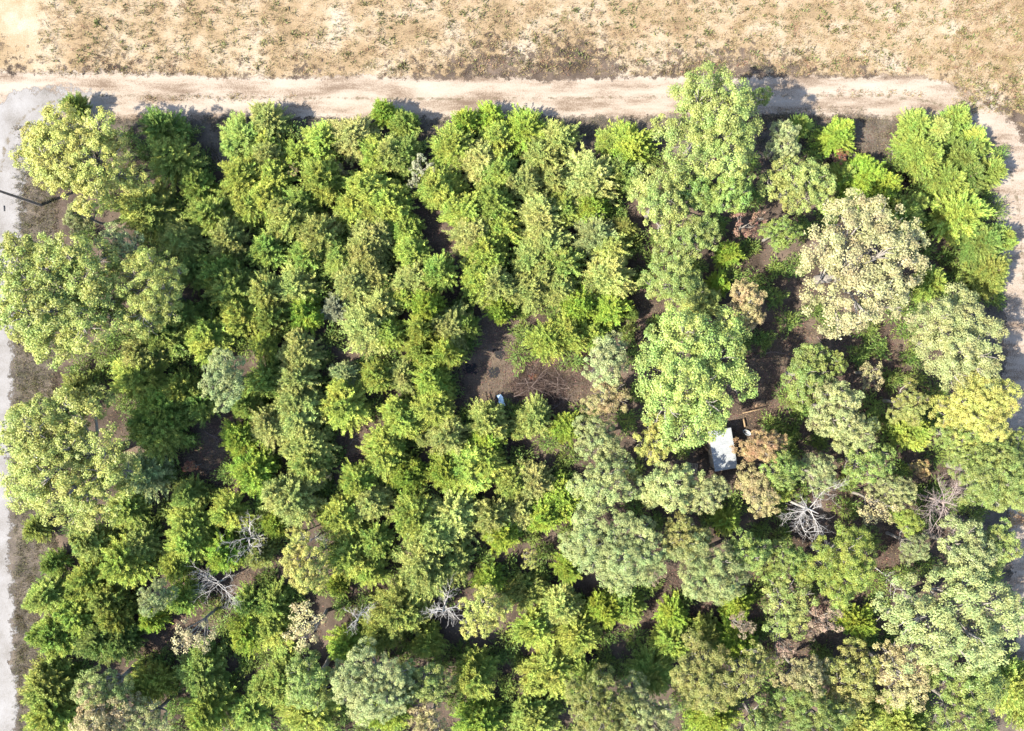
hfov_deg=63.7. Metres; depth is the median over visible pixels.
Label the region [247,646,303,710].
cedar tree
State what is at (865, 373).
broadleaf tree
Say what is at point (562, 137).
cedar tree
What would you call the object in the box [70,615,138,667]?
cedar tree
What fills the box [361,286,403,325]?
cedar tree
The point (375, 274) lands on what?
cedar tree
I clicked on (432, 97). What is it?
road
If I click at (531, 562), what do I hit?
shrub
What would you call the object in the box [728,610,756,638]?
broadleaf tree
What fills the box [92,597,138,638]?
cedar tree
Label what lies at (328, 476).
shrub
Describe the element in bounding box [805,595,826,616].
shrub
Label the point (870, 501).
broadleaf tree
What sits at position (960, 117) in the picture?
cedar tree
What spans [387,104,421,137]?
cedar tree
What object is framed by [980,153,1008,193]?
cedar tree
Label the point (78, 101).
cedar tree
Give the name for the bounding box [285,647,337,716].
broadleaf tree
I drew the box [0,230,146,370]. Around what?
broadleaf tree
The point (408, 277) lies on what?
cedar tree
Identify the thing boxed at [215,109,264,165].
cedar tree
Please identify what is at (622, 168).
cedar tree
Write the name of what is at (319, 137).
cedar tree
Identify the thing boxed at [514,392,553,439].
cedar tree
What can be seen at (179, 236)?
cedar tree
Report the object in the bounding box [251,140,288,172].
cedar tree
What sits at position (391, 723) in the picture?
cedar tree
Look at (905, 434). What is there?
cedar tree
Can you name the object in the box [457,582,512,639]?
broadleaf tree
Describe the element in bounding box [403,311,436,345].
cedar tree
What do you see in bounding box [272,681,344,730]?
cedar tree
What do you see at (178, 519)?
cedar tree
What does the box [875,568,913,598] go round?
fallen branch
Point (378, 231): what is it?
cedar tree
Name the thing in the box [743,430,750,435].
wash tub
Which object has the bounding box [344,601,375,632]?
dead tree
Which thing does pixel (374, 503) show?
cedar tree
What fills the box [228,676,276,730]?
cedar tree
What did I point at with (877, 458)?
broadleaf tree
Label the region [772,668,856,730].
broadleaf tree
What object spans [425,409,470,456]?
cedar tree
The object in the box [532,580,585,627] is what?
cedar tree
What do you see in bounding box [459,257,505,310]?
cedar tree
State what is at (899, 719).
cedar tree
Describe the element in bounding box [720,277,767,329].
broadleaf tree
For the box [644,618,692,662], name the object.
cedar tree
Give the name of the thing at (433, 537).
cedar tree
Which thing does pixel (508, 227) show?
cedar tree
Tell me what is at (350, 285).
cedar tree
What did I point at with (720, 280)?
cedar tree
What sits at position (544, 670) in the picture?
cedar tree
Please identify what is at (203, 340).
cedar tree
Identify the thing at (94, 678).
broadleaf tree
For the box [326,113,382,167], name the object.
cedar tree
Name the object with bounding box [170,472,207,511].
cedar tree
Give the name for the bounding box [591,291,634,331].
cedar tree
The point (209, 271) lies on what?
cedar tree
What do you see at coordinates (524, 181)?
cedar tree
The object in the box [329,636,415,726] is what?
broadleaf tree
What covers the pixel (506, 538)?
cedar tree
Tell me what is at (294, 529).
shrub
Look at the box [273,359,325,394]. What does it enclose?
cedar tree
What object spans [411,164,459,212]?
cedar tree
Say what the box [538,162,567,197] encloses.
cedar tree
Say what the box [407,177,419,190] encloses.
shrub
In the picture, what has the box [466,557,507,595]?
cedar tree
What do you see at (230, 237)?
cedar tree
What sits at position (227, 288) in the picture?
cedar tree
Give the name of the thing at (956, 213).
cedar tree
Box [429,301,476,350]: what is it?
cedar tree
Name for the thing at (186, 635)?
broadleaf tree
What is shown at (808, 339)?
clearing
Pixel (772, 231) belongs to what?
broadleaf tree
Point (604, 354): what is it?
broadleaf tree
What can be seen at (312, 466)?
cedar tree
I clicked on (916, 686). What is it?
broadleaf tree
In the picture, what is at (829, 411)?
broadleaf tree
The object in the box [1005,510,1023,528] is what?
shrub
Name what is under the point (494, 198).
cedar tree
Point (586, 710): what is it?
broadleaf tree
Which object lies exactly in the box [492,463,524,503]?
cedar tree
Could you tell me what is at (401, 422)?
cedar tree
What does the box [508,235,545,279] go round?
cedar tree
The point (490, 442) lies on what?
cedar tree
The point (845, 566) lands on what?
broadleaf tree
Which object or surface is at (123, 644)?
cedar tree
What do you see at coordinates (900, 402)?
broadleaf tree
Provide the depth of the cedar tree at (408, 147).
88.94 m
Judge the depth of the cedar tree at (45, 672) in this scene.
88.50 m
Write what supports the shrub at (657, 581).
on the ground at (698, 457)
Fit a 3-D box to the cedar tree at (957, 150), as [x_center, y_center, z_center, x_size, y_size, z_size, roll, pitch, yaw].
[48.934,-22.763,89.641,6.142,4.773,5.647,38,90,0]
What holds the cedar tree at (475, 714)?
on the ground at (698, 457)
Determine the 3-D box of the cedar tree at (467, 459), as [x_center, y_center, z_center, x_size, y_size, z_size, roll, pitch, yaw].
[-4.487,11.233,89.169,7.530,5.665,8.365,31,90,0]
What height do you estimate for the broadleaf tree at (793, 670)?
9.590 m
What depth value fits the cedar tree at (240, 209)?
88.94 m
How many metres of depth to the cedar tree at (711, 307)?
88.67 m
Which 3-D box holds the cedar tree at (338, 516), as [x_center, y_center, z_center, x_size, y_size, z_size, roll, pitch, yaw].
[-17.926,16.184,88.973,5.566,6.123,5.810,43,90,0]
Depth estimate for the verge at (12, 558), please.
91.99 m
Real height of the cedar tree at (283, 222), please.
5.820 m
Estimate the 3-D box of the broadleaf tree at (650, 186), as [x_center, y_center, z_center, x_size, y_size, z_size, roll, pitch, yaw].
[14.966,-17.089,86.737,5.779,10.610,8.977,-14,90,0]
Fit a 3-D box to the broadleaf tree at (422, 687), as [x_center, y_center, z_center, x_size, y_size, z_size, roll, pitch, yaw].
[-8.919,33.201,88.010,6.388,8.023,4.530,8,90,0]
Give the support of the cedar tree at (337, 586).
on the ground at (698, 457)
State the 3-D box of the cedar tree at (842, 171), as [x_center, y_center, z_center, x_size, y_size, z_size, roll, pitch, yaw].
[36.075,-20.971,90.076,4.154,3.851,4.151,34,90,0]
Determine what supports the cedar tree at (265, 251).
on the ground at (698, 457)
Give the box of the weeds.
[35,0,1023,109]
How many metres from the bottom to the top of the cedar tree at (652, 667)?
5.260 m
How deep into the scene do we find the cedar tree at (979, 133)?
89.57 m
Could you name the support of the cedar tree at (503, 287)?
on the ground at (698, 457)
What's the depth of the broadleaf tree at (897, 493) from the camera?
84.87 m
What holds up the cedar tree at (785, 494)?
on the ground at (698, 457)
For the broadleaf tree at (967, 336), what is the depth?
82.63 m
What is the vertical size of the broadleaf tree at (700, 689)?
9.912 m
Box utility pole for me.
[0,190,41,206]
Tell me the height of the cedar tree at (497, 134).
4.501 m
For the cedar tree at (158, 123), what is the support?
on the verge at (589, 140)
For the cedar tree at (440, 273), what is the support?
on the ground at (698, 457)
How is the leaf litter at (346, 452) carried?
on the ground at (698, 457)
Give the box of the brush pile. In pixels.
[501,358,579,411]
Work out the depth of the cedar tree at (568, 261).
88.15 m
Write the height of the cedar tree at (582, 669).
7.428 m
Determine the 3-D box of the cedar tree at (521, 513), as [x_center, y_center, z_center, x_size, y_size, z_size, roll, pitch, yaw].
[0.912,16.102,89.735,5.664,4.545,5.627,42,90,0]
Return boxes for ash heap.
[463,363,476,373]
[487,367,499,379]
[492,346,504,359]
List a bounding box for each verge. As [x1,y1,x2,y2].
[4,117,60,730]
[57,112,1018,730]
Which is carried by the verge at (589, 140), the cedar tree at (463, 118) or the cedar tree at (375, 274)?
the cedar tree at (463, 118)
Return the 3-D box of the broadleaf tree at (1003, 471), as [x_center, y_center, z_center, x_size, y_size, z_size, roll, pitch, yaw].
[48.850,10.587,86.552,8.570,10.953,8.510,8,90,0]
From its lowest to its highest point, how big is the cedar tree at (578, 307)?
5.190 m
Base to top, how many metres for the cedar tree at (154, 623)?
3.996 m
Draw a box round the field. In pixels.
[0,0,1023,126]
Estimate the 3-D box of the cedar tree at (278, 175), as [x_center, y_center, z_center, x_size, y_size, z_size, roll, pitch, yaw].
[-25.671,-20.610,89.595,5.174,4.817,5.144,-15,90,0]
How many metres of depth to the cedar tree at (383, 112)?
89.29 m
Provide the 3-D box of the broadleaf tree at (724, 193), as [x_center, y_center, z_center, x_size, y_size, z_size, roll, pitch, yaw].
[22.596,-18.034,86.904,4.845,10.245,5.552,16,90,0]
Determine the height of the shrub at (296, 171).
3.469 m
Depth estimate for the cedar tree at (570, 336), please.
88.41 m
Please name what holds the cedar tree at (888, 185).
on the ground at (698, 457)
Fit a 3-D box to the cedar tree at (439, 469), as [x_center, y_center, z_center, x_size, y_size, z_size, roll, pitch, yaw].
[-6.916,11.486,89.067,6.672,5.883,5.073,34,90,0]
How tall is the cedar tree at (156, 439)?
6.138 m
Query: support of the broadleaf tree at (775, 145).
on the verge at (589, 140)
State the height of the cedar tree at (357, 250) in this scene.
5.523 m
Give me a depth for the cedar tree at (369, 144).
88.62 m
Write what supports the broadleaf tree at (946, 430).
on the ground at (698, 457)
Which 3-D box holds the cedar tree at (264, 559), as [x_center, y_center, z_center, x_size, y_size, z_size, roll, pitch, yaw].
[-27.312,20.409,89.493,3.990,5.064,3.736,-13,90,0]
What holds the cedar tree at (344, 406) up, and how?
on the ground at (698, 457)
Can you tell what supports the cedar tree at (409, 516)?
on the ground at (698, 457)
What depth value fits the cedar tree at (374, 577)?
89.42 m
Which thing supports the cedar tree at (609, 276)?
on the ground at (698, 457)
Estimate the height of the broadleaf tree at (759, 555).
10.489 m
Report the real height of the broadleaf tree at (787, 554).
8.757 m
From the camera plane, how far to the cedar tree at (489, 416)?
88.46 m
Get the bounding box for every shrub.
[182,460,201,471]
[285,526,308,542]
[286,162,299,176]
[315,469,332,484]
[337,163,348,178]
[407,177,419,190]
[408,153,434,179]
[521,548,536,568]
[647,571,666,586]
[798,623,819,640]
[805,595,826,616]
[834,148,848,164]
[906,459,931,477]
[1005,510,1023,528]
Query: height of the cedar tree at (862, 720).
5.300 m
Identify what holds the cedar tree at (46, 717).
on the ground at (698, 457)
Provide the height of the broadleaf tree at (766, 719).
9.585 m
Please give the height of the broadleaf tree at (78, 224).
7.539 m
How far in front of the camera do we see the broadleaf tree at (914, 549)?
85.27 m
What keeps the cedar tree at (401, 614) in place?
on the ground at (698, 457)
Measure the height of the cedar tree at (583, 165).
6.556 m
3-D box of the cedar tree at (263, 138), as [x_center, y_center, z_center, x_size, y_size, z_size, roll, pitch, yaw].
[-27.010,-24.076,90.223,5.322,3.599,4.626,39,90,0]
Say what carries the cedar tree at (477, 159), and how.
on the ground at (698, 457)
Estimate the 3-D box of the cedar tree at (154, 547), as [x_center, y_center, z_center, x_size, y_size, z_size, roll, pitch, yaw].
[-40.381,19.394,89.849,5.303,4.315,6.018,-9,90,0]
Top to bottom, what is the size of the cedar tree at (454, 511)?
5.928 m
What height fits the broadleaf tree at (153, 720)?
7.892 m
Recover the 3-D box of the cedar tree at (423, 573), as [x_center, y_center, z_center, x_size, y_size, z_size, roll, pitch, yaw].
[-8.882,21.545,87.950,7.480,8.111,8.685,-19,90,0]
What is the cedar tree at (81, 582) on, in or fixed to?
on the ground at (698, 457)
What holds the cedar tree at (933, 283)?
on the ground at (698, 457)
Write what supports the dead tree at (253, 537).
on the ground at (698, 457)
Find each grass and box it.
[101,105,904,166]
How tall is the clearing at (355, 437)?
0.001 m
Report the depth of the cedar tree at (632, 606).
89.01 m
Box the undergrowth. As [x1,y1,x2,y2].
[57,115,1011,730]
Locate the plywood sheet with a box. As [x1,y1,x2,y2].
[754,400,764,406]
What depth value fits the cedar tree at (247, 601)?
89.14 m
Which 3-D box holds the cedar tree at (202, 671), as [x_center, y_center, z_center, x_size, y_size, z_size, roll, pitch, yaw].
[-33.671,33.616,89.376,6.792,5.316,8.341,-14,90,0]
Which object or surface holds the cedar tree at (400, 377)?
on the ground at (698, 457)
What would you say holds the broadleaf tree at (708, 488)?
on the ground at (698, 457)
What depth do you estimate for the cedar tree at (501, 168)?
88.37 m
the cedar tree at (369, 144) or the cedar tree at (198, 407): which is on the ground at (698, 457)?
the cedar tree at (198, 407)
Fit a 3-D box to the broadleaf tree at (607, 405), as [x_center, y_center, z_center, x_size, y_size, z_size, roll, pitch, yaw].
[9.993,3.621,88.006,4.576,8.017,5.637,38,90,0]
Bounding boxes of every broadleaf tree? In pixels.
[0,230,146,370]
[0,383,145,532]
[8,101,150,217]
[62,198,107,235]
[68,678,141,730]
[69,662,138,720]
[93,222,154,276]
[104,245,188,339]
[126,695,176,730]
[136,577,178,617]
[170,606,219,654]
[197,347,245,412]
[278,531,329,593]
[281,600,328,653]
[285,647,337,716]
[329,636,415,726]
[399,658,457,703]
[407,697,449,730]
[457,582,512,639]
[557,498,669,597]
[563,663,639,730]
[565,452,636,515]
[572,414,625,471]
[579,376,631,424]
[581,330,629,391]
[602,669,680,730]
[627,160,689,241]
[627,461,705,513]
[632,304,759,453]
[632,412,677,465]
[636,255,710,309]
[649,60,764,194]
[652,211,722,266]
[659,511,713,562]
[661,163,722,220]
[661,532,751,606]
[669,627,738,716]
[683,474,730,514]
[704,167,756,213]
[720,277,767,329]
[723,638,771,698]
[726,527,772,574]
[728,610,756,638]
[728,695,788,730]
[729,211,767,237]
[729,429,787,463]
[733,460,780,518]
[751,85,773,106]
[755,536,813,581]
[756,153,836,214]
[757,214,803,252]
[758,449,806,494]
[761,571,820,641]
[763,119,801,161]
[768,628,798,664]
[769,652,830,702]
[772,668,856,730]
[779,342,834,411]
[793,520,877,609]
[795,187,931,339]
[797,452,836,498]
[805,373,865,438]
[807,605,844,632]
[818,637,881,715]
[819,416,881,453]
[821,346,848,376]
[836,439,896,484]
[851,491,903,525]
[854,360,884,390]
[864,472,917,509]
[868,636,940,713]
[870,564,1023,679]
[881,502,925,539]
[882,376,930,426]
[885,526,930,566]
[907,282,1009,400]
[922,514,1003,588]
[924,685,991,730]
[927,654,1009,710]
[928,370,1022,445]
[928,409,987,455]
[945,432,1023,512]
[965,516,1023,575]
[986,475,1023,512]
[995,425,1023,460]
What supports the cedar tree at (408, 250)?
on the ground at (698, 457)
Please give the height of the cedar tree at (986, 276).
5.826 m
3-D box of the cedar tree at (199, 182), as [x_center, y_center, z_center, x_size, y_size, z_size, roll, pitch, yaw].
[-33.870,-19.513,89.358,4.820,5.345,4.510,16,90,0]
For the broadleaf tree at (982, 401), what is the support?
on the ground at (698, 457)
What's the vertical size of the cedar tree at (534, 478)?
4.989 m
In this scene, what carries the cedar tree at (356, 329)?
on the ground at (698, 457)
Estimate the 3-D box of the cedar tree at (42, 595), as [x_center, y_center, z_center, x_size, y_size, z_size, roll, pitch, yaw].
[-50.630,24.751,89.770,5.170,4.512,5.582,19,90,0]
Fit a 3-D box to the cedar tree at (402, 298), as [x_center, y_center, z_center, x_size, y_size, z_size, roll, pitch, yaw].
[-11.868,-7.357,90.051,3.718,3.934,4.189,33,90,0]
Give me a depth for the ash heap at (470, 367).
91.97 m
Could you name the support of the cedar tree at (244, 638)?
on the ground at (698, 457)
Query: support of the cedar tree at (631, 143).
on the verge at (589, 140)
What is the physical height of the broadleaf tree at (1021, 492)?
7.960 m
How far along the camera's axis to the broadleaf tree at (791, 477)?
84.30 m
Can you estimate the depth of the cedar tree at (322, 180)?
87.72 m
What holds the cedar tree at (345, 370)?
on the ground at (698, 457)
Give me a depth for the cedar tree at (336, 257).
88.96 m
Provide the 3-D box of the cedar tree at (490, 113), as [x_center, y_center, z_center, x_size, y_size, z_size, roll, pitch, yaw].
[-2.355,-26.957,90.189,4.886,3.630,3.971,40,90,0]
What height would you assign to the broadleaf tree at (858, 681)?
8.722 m
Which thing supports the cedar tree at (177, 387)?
on the ground at (698, 457)
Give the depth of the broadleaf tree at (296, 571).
84.78 m
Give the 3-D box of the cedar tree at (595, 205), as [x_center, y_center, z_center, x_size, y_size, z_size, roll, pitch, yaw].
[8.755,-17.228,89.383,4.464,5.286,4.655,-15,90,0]
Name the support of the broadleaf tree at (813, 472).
on the ground at (698, 457)
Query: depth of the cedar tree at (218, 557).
88.80 m
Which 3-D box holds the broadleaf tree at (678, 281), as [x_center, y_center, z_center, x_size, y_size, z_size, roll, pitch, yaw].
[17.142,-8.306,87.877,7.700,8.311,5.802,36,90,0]
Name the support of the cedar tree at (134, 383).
on the ground at (698, 457)
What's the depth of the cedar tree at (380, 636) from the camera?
87.55 m
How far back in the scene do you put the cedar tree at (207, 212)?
88.35 m
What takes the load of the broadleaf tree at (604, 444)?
on the ground at (698, 457)
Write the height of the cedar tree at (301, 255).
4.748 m
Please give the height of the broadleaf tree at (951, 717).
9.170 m
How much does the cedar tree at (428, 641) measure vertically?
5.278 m
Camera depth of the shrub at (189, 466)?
88.67 m
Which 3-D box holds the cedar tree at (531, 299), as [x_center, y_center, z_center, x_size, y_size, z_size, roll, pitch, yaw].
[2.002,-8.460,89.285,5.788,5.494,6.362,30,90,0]
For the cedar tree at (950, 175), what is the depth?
88.51 m
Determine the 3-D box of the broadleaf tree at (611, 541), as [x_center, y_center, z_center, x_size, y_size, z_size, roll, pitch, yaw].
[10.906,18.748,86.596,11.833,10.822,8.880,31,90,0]
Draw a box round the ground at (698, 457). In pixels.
[0,7,1023,730]
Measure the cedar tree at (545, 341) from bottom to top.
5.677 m
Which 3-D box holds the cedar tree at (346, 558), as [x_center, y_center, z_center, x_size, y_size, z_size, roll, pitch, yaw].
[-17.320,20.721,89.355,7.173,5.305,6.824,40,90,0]
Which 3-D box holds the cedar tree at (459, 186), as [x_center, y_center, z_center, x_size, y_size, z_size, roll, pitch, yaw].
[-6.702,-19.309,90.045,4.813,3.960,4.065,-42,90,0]
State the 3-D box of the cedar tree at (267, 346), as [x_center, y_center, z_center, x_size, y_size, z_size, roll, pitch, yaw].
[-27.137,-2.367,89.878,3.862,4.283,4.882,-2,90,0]
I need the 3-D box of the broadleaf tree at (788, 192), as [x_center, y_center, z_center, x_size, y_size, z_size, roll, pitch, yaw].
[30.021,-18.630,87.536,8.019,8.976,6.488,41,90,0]
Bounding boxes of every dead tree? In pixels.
[186,559,240,609]
[219,511,265,560]
[291,531,328,550]
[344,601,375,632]
[420,578,465,626]
[778,479,847,546]
[908,469,968,537]
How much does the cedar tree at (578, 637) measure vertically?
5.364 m
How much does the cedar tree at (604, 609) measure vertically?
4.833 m
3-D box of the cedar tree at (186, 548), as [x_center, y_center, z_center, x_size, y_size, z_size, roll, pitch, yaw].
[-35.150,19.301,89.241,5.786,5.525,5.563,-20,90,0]
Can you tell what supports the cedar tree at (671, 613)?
on the ground at (698, 457)
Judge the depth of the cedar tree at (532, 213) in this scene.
87.96 m
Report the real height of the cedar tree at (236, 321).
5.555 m
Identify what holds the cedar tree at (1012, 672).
on the verge at (589, 140)
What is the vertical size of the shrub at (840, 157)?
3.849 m
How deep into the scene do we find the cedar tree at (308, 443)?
88.39 m
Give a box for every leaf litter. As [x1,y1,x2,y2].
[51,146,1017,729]
[136,112,929,669]
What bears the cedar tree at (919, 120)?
on the verge at (589, 140)
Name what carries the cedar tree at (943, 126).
on the verge at (589, 140)
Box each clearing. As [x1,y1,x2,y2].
[186,410,241,486]
[328,411,383,458]
[457,310,521,412]
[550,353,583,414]
[624,243,652,344]
[743,328,883,412]
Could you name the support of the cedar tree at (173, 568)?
on the ground at (698, 457)
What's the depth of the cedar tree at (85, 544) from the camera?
88.29 m
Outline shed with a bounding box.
[706,427,737,471]
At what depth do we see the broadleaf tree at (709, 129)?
80.75 m
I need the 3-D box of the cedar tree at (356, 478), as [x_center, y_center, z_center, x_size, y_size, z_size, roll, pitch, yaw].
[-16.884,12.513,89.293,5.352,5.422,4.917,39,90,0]
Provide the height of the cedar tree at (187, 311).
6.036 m
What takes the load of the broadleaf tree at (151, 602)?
on the ground at (698, 457)
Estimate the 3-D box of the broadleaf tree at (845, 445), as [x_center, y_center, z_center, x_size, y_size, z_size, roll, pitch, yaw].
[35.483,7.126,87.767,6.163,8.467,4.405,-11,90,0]
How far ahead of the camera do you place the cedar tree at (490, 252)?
87.95 m
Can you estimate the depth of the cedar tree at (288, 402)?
87.74 m
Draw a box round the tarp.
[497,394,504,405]
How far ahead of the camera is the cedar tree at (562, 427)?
89.37 m
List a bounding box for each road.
[0,67,1023,730]
[0,83,107,730]
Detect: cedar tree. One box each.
[15,651,88,713]
[18,677,89,730]
[20,570,70,617]
[21,510,54,542]
[23,611,76,660]
[38,547,75,578]
[52,598,96,639]
[57,90,92,121]
[59,366,105,414]
[60,554,113,602]
[66,519,120,562]
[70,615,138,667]
[85,581,134,619]
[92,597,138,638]
[93,531,160,588]
[101,488,155,533]
[101,616,148,666]
[107,356,169,403]
[108,176,184,251]
[119,448,176,504]
[120,333,169,373]
[121,404,197,470]
[121,518,168,562]
[124,657,180,706]
[130,299,191,366]
[132,382,188,431]
[135,104,190,156]
[137,606,173,634]
[145,132,207,193]
[153,547,200,585]
[157,214,207,257]
[158,366,200,410]
[162,521,215,564]
[163,297,209,335]
[163,502,220,543]
[164,576,207,618]
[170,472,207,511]
[171,248,208,297]
[171,635,232,706]
[177,164,221,203]
[178,682,239,730]
[181,193,232,238]
[181,308,242,368]
[181,384,226,427]
[194,252,242,291]
[201,257,257,318]
[202,525,250,576]
[203,487,255,533]
[206,207,253,261]
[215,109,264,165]
[217,153,260,201]
[218,294,260,338]
[218,418,260,462]
[223,443,280,500]
[226,612,263,658]
[228,187,267,233]
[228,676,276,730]
[230,388,264,420]
[230,580,265,621]
[240,354,281,401]
[243,227,289,271]
[245,172,286,225]
[245,265,285,316]
[245,330,281,364]
[245,535,280,569]
[245,601,302,652]
[246,99,295,147]
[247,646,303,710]
[248,399,283,453]
[250,125,285,158]
[250,300,293,339]
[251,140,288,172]
[251,576,296,620]
[255,155,300,192]
[257,471,328,531]
[258,510,288,538]
[262,196,317,244]
[270,389,326,441]
[271,257,324,313]
[272,378,327,422]
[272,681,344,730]
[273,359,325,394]
[275,325,328,373]
[278,422,342,463]
[281,184,322,222]
[283,138,313,175]
[286,237,325,277]
[286,287,324,336]
[286,443,336,485]
[296,155,346,206]
[296,210,346,261]
[300,118,342,161]
[315,490,366,540]
[316,377,372,437]
[318,292,351,322]
[320,235,351,281]
[323,573,352,599]
[323,622,364,663]
[324,525,383,584]
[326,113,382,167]
[327,359,363,386]
[332,188,367,237]
[332,257,375,309]
[334,457,380,501]
[337,297,402,362]
[340,166,391,207]
[343,227,386,267]
[345,200,390,225]
[346,216,394,263]
[351,252,393,293]
[351,477,396,522]
[351,553,393,590]
[355,436,411,488]
[355,520,395,563]
[355,690,418,730]
[357,132,389,178]
[357,358,395,395]
[358,605,404,658]
[360,421,407,457]
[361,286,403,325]
[362,178,419,225]
[366,574,436,647]
[367,131,413,176]
[368,97,396,130]
[373,310,409,353]
[376,394,434,443]
[382,452,426,495]
[383,353,418,397]
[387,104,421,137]
[387,488,440,541]
[388,213,425,246]
[388,287,414,311]
[389,256,435,300]
[390,130,428,179]
[391,233,434,270]
[391,533,464,606]
[398,337,433,366]
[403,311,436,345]
[404,381,459,433]
[404,619,449,660]
[406,358,451,396]
[406,505,458,556]
[409,288,448,328]
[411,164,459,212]
[415,430,431,447]
[419,445,468,491]
[421,249,459,293]
[422,484,480,545]
[424,120,475,173]
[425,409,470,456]
[426,333,469,372]
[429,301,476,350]
[433,535,480,588]
[434,433,502,501]
[436,189,486,229]
[441,214,493,265]
[443,170,471,197]
[447,135,495,185]
[449,644,502,701]
[449,693,509,730]
[450,106,478,136]
[457,227,514,268]
[457,310,482,341]
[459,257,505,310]
[465,397,513,440]
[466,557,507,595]
[468,422,510,451]
[468,496,514,543]
[471,443,513,484]
[474,100,510,132]
[474,177,518,225]
[474,262,517,310]
[476,118,519,159]
[476,151,517,188]
[476,518,523,557]
[480,209,525,244]
[481,295,516,325]
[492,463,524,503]
[498,569,549,614]
[500,495,535,533]
[502,694,565,730]
[503,159,544,201]
[506,604,555,650]
[507,103,547,156]
[507,414,534,440]
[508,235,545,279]
[508,268,550,316]
[512,638,573,699]
[513,459,560,505]
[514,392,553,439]
[515,189,568,238]
[517,220,576,260]
[519,133,564,177]
[519,318,564,366]
[526,494,561,535]
[530,258,557,288]
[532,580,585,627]
[535,117,585,164]
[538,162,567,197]
[540,270,577,311]
[541,470,583,526]
[542,244,588,285]
[542,308,590,355]
[544,410,582,447]
[547,189,578,230]
[548,549,584,585]
[551,611,604,664]
[555,653,615,706]
[560,141,619,213]
[560,284,598,327]
[566,170,621,209]
[573,193,612,223]
[573,212,619,260]
[576,245,636,300]
[576,318,610,354]
[579,227,636,265]
[583,588,620,629]
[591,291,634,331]
[594,116,661,170]
[594,128,620,157]
[606,152,642,195]
[610,215,640,242]
[612,585,648,628]
[620,642,676,697]
[625,305,639,322]
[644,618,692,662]
[651,591,692,632]
[677,286,724,330]
[681,695,743,730]
[687,608,725,651]
[703,267,730,298]
[705,505,741,538]
[711,239,745,269]
[713,610,760,668]
[717,583,756,623]
[766,473,798,501]
[787,112,814,142]
[809,114,856,158]
[824,690,882,730]
[827,158,859,193]
[830,602,880,640]
[831,153,887,211]
[866,166,903,208]
[869,689,933,730]
[873,186,929,238]
[886,129,933,168]
[887,411,935,452]
[894,106,936,141]
[898,140,944,188]
[905,260,949,303]
[917,159,969,207]
[925,113,952,143]
[925,187,997,246]
[937,101,972,137]
[938,132,985,170]
[942,161,987,196]
[951,222,1005,266]
[956,250,1012,301]
[959,123,994,155]
[978,650,1023,717]
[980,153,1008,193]
[992,222,1019,252]
[1000,700,1023,730]
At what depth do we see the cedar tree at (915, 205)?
88.46 m
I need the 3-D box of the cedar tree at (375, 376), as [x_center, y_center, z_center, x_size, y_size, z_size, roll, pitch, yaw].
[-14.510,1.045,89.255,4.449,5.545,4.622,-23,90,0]
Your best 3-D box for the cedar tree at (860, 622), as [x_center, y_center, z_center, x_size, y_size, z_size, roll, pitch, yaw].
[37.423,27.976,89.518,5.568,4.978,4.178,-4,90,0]
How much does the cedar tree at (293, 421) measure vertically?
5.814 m
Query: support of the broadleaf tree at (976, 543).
on the ground at (698, 457)
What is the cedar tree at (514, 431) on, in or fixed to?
on the ground at (698, 457)
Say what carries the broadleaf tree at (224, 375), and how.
on the ground at (698, 457)
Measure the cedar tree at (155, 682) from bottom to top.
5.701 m
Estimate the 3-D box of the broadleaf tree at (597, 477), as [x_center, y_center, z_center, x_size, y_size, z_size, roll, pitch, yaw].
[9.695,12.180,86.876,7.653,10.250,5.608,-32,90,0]
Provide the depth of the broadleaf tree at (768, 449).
85.86 m
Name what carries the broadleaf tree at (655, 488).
on the ground at (698, 457)
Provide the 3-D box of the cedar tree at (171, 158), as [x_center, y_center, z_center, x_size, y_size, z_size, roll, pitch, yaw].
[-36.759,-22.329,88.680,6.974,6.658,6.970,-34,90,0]
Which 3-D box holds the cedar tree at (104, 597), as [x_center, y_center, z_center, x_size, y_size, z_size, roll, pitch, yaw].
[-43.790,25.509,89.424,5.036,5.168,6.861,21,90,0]
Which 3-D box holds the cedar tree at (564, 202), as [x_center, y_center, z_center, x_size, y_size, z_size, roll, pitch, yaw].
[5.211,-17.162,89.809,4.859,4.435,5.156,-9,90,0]
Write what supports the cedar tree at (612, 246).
on the ground at (698, 457)
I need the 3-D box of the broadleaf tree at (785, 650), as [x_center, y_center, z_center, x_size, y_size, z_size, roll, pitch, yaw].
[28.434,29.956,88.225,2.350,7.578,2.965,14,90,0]
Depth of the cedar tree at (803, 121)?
89.90 m
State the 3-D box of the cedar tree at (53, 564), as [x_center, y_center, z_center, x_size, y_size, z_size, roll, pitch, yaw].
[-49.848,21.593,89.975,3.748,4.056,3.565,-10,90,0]
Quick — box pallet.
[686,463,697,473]
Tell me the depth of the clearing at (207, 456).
91.99 m
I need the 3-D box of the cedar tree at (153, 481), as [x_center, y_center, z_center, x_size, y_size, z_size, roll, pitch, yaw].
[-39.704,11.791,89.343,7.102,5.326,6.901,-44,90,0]
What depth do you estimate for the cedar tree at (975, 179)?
88.00 m
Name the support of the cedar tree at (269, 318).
on the ground at (698, 457)
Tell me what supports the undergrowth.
on the ground at (698, 457)
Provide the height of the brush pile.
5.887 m
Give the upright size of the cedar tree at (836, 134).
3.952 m

